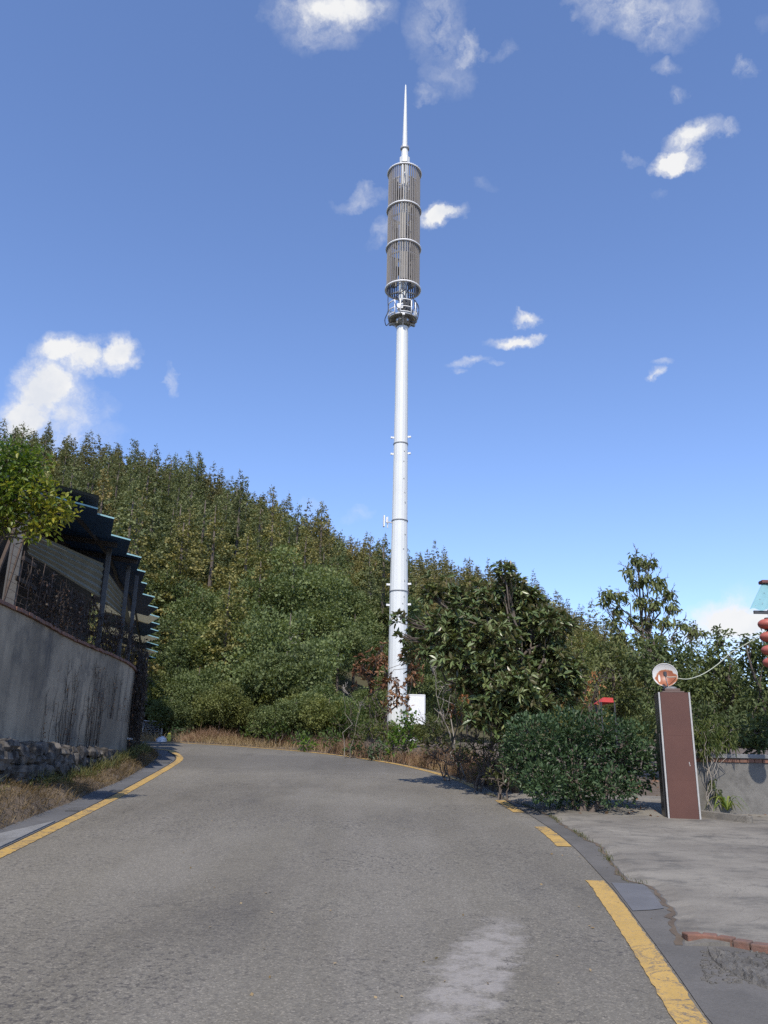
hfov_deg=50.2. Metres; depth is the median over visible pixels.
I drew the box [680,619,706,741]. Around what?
conifer tree
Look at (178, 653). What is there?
evergreen tree
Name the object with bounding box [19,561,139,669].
dead creeper
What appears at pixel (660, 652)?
leafy tree
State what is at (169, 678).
evergreen shrub
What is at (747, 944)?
brick edging
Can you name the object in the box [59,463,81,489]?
conifer tree
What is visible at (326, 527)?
conifer tree
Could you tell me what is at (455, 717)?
evergreen tree
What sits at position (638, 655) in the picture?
conifer tree
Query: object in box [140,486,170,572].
conifer tree
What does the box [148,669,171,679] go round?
evergreen shrub
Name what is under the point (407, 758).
tall dry grass
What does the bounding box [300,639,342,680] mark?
evergreen tree
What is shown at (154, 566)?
conifer tree
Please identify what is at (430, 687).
evergreen tree
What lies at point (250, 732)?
bush
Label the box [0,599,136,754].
retaining wall
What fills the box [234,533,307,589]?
evergreen tree
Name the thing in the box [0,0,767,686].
sky
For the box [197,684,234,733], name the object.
evergreen shrub
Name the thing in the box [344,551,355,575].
conifer tree
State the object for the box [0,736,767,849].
ground
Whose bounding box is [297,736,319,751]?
bush
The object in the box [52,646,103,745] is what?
climbing vine
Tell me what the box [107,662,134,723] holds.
climbing vine
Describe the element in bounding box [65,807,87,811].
drain grate
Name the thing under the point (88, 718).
climbing vine
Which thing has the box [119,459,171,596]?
conifer tree
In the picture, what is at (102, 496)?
conifer tree
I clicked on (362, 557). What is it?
conifer tree
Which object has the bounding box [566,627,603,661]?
evergreen tree
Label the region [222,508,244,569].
conifer tree
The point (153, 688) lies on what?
evergreen shrub
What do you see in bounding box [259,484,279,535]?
conifer tree
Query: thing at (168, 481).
conifer tree
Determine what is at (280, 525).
conifer tree
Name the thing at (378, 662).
withered sapling
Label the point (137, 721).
ivy column
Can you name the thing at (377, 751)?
leafy bush
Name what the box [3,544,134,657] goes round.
wire fence
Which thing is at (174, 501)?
conifer tree
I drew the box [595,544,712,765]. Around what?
slender tree
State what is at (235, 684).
evergreen shrub
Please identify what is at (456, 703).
evergreen tree
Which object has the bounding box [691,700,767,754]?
leafy tree
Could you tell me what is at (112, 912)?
road
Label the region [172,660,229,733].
evergreen shrub
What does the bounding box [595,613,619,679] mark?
conifer tree
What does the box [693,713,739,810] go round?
small tree
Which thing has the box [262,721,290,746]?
bush
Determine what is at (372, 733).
evergreen shrub
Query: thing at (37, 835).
road marking
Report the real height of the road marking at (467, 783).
1.279 m
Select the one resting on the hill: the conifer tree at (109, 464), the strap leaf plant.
the conifer tree at (109, 464)
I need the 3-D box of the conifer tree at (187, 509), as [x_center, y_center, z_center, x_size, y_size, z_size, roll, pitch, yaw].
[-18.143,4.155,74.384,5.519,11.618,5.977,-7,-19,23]
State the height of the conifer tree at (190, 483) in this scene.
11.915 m
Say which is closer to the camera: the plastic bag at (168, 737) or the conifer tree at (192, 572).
the plastic bag at (168, 737)
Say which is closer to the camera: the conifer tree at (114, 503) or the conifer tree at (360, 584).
the conifer tree at (360, 584)
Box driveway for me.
[485,793,767,945]
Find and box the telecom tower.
[383,85,421,734]
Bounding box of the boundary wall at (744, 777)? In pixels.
[695,753,767,814]
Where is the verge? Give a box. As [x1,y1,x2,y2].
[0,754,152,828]
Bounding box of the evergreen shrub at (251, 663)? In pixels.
[236,656,292,734]
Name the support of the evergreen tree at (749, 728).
on the hill
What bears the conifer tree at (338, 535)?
on the hill
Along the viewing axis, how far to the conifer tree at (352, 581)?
79.86 m
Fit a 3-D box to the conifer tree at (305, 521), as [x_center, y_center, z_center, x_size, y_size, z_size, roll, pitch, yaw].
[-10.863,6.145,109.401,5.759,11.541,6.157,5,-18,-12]
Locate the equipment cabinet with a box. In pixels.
[407,694,425,741]
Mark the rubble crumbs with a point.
(708, 976)
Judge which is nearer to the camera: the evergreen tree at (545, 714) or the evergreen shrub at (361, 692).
the evergreen shrub at (361, 692)
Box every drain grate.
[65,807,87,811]
[109,789,123,791]
[153,760,171,762]
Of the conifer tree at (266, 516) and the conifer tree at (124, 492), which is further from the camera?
the conifer tree at (266, 516)
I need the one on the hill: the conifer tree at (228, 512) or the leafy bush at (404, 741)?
the conifer tree at (228, 512)
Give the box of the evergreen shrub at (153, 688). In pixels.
[145,676,165,725]
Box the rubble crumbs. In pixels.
[700,950,767,983]
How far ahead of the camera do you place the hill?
56.20 m
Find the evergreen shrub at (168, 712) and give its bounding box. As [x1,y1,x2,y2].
[144,695,196,732]
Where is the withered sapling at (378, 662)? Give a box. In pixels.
[351,642,423,758]
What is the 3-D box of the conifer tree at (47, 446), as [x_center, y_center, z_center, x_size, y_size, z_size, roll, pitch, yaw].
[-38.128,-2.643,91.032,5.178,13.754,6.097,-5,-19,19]
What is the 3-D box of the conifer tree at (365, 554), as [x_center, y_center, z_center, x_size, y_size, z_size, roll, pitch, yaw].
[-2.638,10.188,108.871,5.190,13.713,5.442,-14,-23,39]
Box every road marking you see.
[0,748,182,857]
[153,741,479,787]
[496,800,522,811]
[536,827,570,845]
[586,880,708,1023]
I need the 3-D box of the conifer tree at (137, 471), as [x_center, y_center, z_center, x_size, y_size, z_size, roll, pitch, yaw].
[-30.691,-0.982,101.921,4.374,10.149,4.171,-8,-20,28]
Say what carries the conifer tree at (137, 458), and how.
on the hill
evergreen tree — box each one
[142,560,210,651]
[148,618,227,680]
[157,578,242,644]
[171,597,283,727]
[212,569,240,594]
[217,604,353,685]
[229,572,318,640]
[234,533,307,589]
[235,544,350,641]
[267,510,291,537]
[279,597,373,656]
[291,555,365,621]
[293,563,372,621]
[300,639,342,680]
[305,622,375,690]
[323,610,387,692]
[339,563,378,596]
[350,593,434,647]
[367,676,387,693]
[373,626,442,687]
[377,648,455,714]
[409,681,467,741]
[437,687,485,742]
[524,705,565,740]
[555,701,605,738]
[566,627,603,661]
[600,696,639,745]
[605,688,655,737]
[735,713,765,742]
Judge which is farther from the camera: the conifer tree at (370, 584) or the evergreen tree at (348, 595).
the conifer tree at (370, 584)
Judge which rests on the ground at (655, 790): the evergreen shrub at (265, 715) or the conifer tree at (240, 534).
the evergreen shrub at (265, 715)
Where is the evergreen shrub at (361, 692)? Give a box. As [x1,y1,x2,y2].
[348,686,387,740]
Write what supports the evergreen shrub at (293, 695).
on the ground at (655, 790)
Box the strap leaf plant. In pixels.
[706,795,745,810]
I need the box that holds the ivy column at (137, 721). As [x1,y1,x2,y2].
[127,638,154,749]
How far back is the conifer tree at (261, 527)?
83.12 m
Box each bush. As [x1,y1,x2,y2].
[164,721,193,736]
[239,720,270,743]
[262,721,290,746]
[285,726,312,750]
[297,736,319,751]
[315,725,344,753]
[342,740,362,757]
[349,695,394,758]
[363,737,394,761]
[384,708,421,763]
[414,708,459,768]
[425,736,471,781]
[448,735,523,790]
[449,729,503,791]
[457,727,503,786]
[481,744,519,799]
[494,705,658,811]
[560,671,613,783]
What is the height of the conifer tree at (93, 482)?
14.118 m
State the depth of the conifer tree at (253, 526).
80.13 m
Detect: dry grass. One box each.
[173,726,514,783]
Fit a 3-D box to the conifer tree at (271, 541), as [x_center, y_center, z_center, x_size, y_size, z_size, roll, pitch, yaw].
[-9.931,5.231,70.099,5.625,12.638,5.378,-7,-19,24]
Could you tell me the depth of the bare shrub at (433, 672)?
18.11 m
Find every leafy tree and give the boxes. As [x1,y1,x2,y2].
[570,638,618,756]
[579,638,647,746]
[613,633,715,737]
[680,623,753,753]
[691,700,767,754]
[720,628,767,731]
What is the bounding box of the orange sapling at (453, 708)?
[448,675,469,778]
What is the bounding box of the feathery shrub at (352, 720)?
[327,696,371,741]
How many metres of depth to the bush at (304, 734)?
25.64 m
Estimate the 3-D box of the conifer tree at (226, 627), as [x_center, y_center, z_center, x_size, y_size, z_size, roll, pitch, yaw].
[-7.388,7.064,39.323,4.834,8.758,4.464,4,-18,-10]
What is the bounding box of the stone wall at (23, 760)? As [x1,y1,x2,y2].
[0,737,115,784]
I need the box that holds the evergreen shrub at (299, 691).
[264,677,340,738]
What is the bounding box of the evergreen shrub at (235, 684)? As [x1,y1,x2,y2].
[214,676,254,736]
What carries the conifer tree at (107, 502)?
on the hill
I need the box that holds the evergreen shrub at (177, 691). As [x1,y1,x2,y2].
[162,673,215,733]
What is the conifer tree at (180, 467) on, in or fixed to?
on the hill
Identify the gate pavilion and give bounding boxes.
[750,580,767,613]
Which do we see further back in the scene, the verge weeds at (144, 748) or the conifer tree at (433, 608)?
the conifer tree at (433, 608)
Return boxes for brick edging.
[682,932,767,953]
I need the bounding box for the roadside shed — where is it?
[0,470,158,660]
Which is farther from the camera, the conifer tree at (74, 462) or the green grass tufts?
the conifer tree at (74, 462)
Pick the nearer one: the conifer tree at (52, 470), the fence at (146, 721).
the fence at (146, 721)
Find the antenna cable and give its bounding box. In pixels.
[666,630,766,679]
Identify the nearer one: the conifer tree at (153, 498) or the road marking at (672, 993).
the road marking at (672, 993)
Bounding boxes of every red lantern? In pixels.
[757,617,767,629]
[759,630,767,641]
[761,645,767,654]
[762,658,767,666]
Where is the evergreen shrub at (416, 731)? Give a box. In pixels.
[404,721,429,742]
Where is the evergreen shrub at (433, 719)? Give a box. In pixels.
[425,712,447,727]
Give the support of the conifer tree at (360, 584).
on the hill
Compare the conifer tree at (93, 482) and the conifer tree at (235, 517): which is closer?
the conifer tree at (93, 482)
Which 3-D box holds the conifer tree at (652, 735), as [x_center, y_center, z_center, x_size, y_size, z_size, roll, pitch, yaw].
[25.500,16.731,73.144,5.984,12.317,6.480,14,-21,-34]
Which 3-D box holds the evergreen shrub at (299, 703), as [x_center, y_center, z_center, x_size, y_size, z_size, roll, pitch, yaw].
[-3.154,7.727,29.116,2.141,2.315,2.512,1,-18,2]
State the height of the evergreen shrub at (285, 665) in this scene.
4.990 m
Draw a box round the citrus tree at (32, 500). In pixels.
[0,431,84,546]
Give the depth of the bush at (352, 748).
22.50 m
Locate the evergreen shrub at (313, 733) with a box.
[294,716,340,739]
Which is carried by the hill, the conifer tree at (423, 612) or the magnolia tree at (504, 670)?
the conifer tree at (423, 612)
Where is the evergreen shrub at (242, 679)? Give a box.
[234,662,281,738]
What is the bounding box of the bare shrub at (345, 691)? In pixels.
[342,682,365,758]
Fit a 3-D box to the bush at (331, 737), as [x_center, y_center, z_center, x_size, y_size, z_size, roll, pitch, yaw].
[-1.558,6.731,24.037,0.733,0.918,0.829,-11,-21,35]
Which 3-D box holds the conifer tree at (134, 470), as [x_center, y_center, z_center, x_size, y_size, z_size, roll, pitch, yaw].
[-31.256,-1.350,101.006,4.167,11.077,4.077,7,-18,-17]
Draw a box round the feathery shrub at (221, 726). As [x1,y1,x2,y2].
[196,717,244,734]
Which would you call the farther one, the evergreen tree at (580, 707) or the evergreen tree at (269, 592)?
the evergreen tree at (580, 707)
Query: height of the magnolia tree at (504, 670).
4.330 m
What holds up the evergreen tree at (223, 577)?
on the hill
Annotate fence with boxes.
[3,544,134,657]
[142,720,162,735]
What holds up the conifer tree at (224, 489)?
on the hill
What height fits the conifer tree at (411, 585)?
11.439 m
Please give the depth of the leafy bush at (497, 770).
13.71 m
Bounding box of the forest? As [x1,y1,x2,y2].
[0,419,753,746]
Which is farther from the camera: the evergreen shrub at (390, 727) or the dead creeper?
the evergreen shrub at (390, 727)
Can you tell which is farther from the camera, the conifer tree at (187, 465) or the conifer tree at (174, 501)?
the conifer tree at (187, 465)
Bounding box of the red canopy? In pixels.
[593,697,617,743]
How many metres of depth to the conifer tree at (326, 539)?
81.94 m
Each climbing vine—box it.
[41,688,58,740]
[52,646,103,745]
[55,678,74,744]
[84,662,107,746]
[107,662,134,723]
[127,676,136,750]
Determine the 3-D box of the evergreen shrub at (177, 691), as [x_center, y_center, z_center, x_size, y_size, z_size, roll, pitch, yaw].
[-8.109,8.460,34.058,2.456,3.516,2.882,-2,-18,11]
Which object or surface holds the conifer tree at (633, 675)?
on the hill
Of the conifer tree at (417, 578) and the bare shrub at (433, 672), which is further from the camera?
the conifer tree at (417, 578)
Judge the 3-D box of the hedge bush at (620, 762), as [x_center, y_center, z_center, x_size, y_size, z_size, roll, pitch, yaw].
[2.999,3.843,12.614,2.627,1.738,1.946,1,-18,0]
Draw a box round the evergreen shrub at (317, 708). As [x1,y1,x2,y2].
[297,693,361,735]
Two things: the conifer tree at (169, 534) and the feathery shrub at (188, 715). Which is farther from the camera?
the conifer tree at (169, 534)
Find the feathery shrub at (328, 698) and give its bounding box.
[293,685,343,738]
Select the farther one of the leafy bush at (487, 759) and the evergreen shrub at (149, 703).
the evergreen shrub at (149, 703)
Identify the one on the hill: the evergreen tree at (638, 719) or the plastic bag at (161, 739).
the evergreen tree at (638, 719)
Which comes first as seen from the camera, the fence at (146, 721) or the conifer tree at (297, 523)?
the fence at (146, 721)
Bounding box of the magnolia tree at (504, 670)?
[386,559,589,792]
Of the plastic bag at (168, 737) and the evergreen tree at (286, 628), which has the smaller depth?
the plastic bag at (168, 737)
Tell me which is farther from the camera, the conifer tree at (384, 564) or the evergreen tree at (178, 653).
the conifer tree at (384, 564)
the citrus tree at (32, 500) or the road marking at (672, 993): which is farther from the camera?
the citrus tree at (32, 500)
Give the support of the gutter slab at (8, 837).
on the gutter at (56, 814)
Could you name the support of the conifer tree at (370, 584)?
on the hill
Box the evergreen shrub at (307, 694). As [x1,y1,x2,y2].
[294,684,358,738]
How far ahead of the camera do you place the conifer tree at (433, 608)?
93.18 m
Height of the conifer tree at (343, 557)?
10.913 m
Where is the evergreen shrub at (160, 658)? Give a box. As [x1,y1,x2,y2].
[148,652,194,674]
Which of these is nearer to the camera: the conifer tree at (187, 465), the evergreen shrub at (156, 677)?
the evergreen shrub at (156, 677)
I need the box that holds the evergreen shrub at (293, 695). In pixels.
[280,686,304,741]
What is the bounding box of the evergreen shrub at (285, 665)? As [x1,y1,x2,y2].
[238,644,333,706]
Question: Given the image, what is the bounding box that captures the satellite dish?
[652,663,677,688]
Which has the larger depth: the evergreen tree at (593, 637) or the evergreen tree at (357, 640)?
the evergreen tree at (593, 637)
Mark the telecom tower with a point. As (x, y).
(403, 236)
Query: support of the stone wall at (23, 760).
on the ground at (655, 790)
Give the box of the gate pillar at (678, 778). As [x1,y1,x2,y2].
[654,688,700,818]
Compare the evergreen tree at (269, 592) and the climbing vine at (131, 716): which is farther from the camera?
the evergreen tree at (269, 592)
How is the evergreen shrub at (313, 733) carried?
on the ground at (655, 790)
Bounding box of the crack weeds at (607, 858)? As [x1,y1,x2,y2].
[484,792,646,883]
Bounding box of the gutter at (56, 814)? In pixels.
[0,750,174,848]
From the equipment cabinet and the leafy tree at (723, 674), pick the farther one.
the equipment cabinet
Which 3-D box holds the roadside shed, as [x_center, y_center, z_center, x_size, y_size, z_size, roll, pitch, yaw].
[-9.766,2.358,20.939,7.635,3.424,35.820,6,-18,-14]
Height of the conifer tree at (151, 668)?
10.246 m
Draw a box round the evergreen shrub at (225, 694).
[188,681,250,732]
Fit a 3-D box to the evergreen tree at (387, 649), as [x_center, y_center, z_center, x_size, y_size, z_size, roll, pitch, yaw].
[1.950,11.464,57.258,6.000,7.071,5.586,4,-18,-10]
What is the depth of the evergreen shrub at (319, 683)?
31.93 m
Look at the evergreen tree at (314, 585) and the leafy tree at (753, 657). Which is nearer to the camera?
the leafy tree at (753, 657)
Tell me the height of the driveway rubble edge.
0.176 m
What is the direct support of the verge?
on the ground at (655, 790)
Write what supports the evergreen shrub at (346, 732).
on the ground at (655, 790)
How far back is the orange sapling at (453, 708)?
16.99 m
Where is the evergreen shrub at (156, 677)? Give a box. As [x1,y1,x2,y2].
[141,674,174,732]
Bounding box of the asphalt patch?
[611,882,662,910]
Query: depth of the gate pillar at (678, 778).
11.79 m
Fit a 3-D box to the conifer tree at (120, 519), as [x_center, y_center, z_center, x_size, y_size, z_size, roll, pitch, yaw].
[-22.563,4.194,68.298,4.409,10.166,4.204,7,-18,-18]
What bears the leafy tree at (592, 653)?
on the ground at (655, 790)
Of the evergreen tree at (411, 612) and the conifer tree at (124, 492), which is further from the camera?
the conifer tree at (124, 492)
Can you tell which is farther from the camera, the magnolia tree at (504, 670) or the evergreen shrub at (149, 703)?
the evergreen shrub at (149, 703)
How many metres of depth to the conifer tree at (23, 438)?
87.17 m
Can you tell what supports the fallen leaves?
on the road
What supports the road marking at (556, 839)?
on the road
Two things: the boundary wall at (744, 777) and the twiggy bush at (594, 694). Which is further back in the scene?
the twiggy bush at (594, 694)
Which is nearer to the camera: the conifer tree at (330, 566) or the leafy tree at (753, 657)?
the leafy tree at (753, 657)
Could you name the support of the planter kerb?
on the ground at (655, 790)
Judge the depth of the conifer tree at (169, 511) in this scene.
78.26 m
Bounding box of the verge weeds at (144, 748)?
[0,738,154,793]
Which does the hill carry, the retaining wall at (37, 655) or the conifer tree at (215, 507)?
the conifer tree at (215, 507)
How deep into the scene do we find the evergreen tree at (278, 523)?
118.70 m
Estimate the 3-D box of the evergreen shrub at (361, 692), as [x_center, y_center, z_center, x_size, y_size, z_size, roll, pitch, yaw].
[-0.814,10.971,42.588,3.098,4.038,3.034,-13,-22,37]
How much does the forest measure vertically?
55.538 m
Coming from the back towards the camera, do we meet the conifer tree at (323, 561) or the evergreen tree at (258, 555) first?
the conifer tree at (323, 561)
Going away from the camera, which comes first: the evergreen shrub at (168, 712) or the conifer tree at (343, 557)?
the evergreen shrub at (168, 712)
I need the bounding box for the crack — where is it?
[488,794,682,944]
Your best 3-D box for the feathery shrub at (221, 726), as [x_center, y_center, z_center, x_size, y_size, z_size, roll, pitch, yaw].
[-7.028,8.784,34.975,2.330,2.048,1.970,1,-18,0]
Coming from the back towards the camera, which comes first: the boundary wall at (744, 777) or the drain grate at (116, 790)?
the drain grate at (116, 790)
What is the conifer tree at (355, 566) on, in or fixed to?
on the hill
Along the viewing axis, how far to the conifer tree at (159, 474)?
94.14 m
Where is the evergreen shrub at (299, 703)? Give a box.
[269,698,310,740]
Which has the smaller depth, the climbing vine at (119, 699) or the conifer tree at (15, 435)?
the climbing vine at (119, 699)
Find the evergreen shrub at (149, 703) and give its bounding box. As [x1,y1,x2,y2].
[143,691,159,716]
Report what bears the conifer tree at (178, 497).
on the hill
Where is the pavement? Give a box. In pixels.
[504,798,767,1023]
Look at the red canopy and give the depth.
18.66 m
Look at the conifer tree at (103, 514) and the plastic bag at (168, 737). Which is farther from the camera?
the conifer tree at (103, 514)
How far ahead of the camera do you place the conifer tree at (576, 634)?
67.03 m
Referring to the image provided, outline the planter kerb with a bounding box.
[701,810,752,822]
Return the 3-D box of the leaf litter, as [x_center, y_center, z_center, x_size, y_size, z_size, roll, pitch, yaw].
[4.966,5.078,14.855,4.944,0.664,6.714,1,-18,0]
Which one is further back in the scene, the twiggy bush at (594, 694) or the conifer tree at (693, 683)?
the conifer tree at (693, 683)
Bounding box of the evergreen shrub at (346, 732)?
[341,725,366,742]
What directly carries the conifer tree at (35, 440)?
on the hill
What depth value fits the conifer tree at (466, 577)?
90.41 m
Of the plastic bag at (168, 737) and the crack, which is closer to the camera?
the crack
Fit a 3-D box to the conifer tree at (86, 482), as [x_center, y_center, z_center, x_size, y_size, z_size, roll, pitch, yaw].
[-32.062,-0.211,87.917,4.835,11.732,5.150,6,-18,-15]
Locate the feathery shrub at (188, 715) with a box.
[180,709,220,731]
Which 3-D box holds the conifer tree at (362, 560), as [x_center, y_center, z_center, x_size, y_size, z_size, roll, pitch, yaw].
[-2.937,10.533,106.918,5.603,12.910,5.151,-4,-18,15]
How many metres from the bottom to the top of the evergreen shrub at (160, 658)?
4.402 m
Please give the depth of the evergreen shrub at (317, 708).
27.40 m
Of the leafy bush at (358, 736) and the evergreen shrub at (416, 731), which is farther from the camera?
the evergreen shrub at (416, 731)
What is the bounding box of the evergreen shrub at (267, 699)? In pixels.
[255,688,287,734]
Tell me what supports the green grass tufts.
on the ground at (655, 790)
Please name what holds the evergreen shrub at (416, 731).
on the ground at (655, 790)
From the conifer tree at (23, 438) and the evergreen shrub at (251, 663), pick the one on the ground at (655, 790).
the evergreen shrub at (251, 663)
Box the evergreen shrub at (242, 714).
[219,695,261,736]
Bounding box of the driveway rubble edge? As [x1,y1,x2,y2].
[706,946,767,988]
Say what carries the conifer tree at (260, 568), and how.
on the hill
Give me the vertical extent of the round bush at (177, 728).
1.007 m
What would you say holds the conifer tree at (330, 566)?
on the hill
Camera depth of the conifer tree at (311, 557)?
57.08 m
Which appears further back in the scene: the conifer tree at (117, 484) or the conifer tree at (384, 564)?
the conifer tree at (117, 484)
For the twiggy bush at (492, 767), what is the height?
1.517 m
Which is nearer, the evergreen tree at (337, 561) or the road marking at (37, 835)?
the road marking at (37, 835)
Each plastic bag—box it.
[156,736,166,741]
[166,733,170,740]
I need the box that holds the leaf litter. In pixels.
[548,777,765,816]
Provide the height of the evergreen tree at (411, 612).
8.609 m
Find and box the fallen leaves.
[176,793,651,997]
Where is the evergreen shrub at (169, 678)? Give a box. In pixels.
[159,666,215,736]
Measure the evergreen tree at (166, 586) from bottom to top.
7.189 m
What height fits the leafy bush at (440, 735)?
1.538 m
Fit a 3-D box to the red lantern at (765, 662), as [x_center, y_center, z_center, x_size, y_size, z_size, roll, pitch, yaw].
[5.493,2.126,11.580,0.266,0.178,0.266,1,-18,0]
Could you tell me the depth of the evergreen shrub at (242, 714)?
31.18 m
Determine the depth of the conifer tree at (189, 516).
59.65 m
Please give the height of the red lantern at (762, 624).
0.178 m
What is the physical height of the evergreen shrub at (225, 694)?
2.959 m
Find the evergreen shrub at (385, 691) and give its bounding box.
[367,684,414,722]
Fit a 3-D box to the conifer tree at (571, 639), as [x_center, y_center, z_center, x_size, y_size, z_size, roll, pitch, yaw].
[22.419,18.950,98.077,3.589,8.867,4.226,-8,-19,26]
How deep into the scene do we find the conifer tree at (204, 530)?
66.40 m
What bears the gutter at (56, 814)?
on the ground at (655, 790)
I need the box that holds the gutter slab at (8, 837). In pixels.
[0,821,54,847]
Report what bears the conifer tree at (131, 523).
on the hill
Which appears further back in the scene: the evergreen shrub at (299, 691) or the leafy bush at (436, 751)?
the evergreen shrub at (299, 691)
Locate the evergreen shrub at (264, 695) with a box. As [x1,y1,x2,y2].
[251,662,320,735]
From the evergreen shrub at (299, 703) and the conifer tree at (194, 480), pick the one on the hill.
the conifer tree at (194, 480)
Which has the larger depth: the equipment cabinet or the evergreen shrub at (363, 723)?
the equipment cabinet
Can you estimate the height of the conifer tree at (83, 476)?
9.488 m
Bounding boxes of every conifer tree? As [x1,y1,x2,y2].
[6,425,21,453]
[13,426,36,464]
[30,432,52,478]
[32,436,50,479]
[40,449,59,479]
[52,441,74,488]
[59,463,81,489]
[64,451,85,489]
[77,456,114,532]
[77,467,89,488]
[80,460,97,492]
[87,535,164,730]
[88,486,163,650]
[88,505,114,618]
[89,468,120,611]
[91,473,119,532]
[95,445,117,498]
[102,485,118,533]
[105,455,125,517]
[111,484,138,531]
[112,437,146,499]
[112,508,129,534]
[113,476,142,531]
[116,460,140,504]
[117,466,136,507]
[117,483,131,516]
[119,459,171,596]
[122,487,162,636]
[123,485,164,592]
[128,468,141,503]
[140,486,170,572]
[141,456,171,511]
[145,490,168,570]
[148,496,201,628]
[148,514,212,649]
[149,480,171,532]
[150,453,186,519]
[153,502,177,555]
[155,491,186,545]
[157,530,172,565]
[162,482,187,522]
[163,484,204,543]
[163,498,201,554]
[166,490,220,622]
[167,465,187,512]
[170,503,209,621]
[176,509,247,638]
[177,463,201,534]
[178,473,203,532]
[180,454,200,509]
[185,451,211,518]
[191,506,225,578]
[192,572,260,732]
[198,497,237,584]
[211,487,238,561]
[212,487,230,521]
[215,476,262,570]
[217,500,238,569]
[220,528,261,620]
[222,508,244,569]
[224,480,249,553]
[230,497,275,571]
[235,554,278,638]
[236,492,263,541]
[236,500,274,565]
[246,504,294,615]
[253,502,272,546]
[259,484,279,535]
[273,506,292,544]
[273,512,304,562]
[285,503,312,562]
[286,526,329,643]
[299,519,316,553]
[300,501,346,576]
[301,548,327,639]
[314,517,336,552]
[318,546,327,572]
[321,531,351,597]
[325,559,338,597]
[332,529,353,571]
[333,542,359,578]
[344,537,361,575]
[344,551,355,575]
[345,570,358,600]
[353,534,408,680]
[354,532,389,598]
[354,541,372,573]
[355,556,380,603]
[357,546,368,580]
[358,566,385,646]
[408,561,425,605]
[410,574,423,598]
[414,583,432,616]
[414,588,435,646]
[426,568,437,607]
[427,597,437,614]
[460,557,479,602]
[549,600,572,652]
[552,625,612,742]
[568,636,578,652]
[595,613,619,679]
[609,636,647,742]
[620,642,646,720]
[630,613,652,744]
[636,636,700,744]
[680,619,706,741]
[681,646,717,734]
[701,677,744,746]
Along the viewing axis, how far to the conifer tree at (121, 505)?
88.23 m
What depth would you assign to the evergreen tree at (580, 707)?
63.37 m
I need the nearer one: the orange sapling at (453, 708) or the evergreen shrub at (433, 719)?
the orange sapling at (453, 708)
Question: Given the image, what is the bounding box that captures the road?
[0,741,712,1023]
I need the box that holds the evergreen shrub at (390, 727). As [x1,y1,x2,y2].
[373,720,409,747]
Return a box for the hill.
[88,528,652,745]
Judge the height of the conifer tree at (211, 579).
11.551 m
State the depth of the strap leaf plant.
11.96 m
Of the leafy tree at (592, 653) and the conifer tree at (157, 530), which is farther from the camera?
the conifer tree at (157, 530)
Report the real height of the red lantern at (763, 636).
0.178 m
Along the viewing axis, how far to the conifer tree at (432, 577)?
109.66 m
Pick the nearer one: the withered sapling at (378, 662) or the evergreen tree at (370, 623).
the withered sapling at (378, 662)
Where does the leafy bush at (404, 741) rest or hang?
on the ground at (655, 790)
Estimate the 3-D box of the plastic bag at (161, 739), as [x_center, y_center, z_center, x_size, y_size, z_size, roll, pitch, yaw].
[-7.670,7.841,28.301,0.346,0.194,0.333,-11,-21,34]
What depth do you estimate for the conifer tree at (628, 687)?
78.81 m
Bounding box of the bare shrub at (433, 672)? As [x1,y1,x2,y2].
[424,659,465,777]
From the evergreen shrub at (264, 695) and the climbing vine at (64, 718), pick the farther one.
the evergreen shrub at (264, 695)
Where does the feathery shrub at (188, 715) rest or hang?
on the ground at (655, 790)
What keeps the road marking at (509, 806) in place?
on the road
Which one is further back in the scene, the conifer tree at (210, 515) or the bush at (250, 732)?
the conifer tree at (210, 515)
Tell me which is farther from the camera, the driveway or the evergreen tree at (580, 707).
the evergreen tree at (580, 707)
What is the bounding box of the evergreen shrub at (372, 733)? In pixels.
[366,725,379,738]
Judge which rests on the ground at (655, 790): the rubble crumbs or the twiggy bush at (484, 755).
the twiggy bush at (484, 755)
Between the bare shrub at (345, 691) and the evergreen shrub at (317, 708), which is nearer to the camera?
the bare shrub at (345, 691)
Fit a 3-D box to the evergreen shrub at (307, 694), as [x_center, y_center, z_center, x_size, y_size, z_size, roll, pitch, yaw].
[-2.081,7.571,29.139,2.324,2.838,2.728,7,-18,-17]
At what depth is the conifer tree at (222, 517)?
86.32 m
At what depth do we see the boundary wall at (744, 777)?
12.26 m
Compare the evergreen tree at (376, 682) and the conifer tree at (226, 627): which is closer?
the conifer tree at (226, 627)
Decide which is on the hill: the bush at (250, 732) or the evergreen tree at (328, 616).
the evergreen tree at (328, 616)
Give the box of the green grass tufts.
[448,740,519,788]
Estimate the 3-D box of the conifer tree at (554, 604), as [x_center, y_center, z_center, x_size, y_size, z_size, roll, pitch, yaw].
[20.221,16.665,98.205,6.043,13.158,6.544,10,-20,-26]
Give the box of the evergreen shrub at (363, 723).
[355,714,375,740]
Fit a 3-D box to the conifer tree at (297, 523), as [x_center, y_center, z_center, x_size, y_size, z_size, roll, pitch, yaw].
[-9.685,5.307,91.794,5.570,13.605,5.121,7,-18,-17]
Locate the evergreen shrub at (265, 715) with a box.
[246,698,301,745]
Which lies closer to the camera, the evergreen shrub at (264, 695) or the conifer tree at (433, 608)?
the evergreen shrub at (264, 695)
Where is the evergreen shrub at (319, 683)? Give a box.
[275,672,348,702]
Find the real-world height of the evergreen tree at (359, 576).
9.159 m

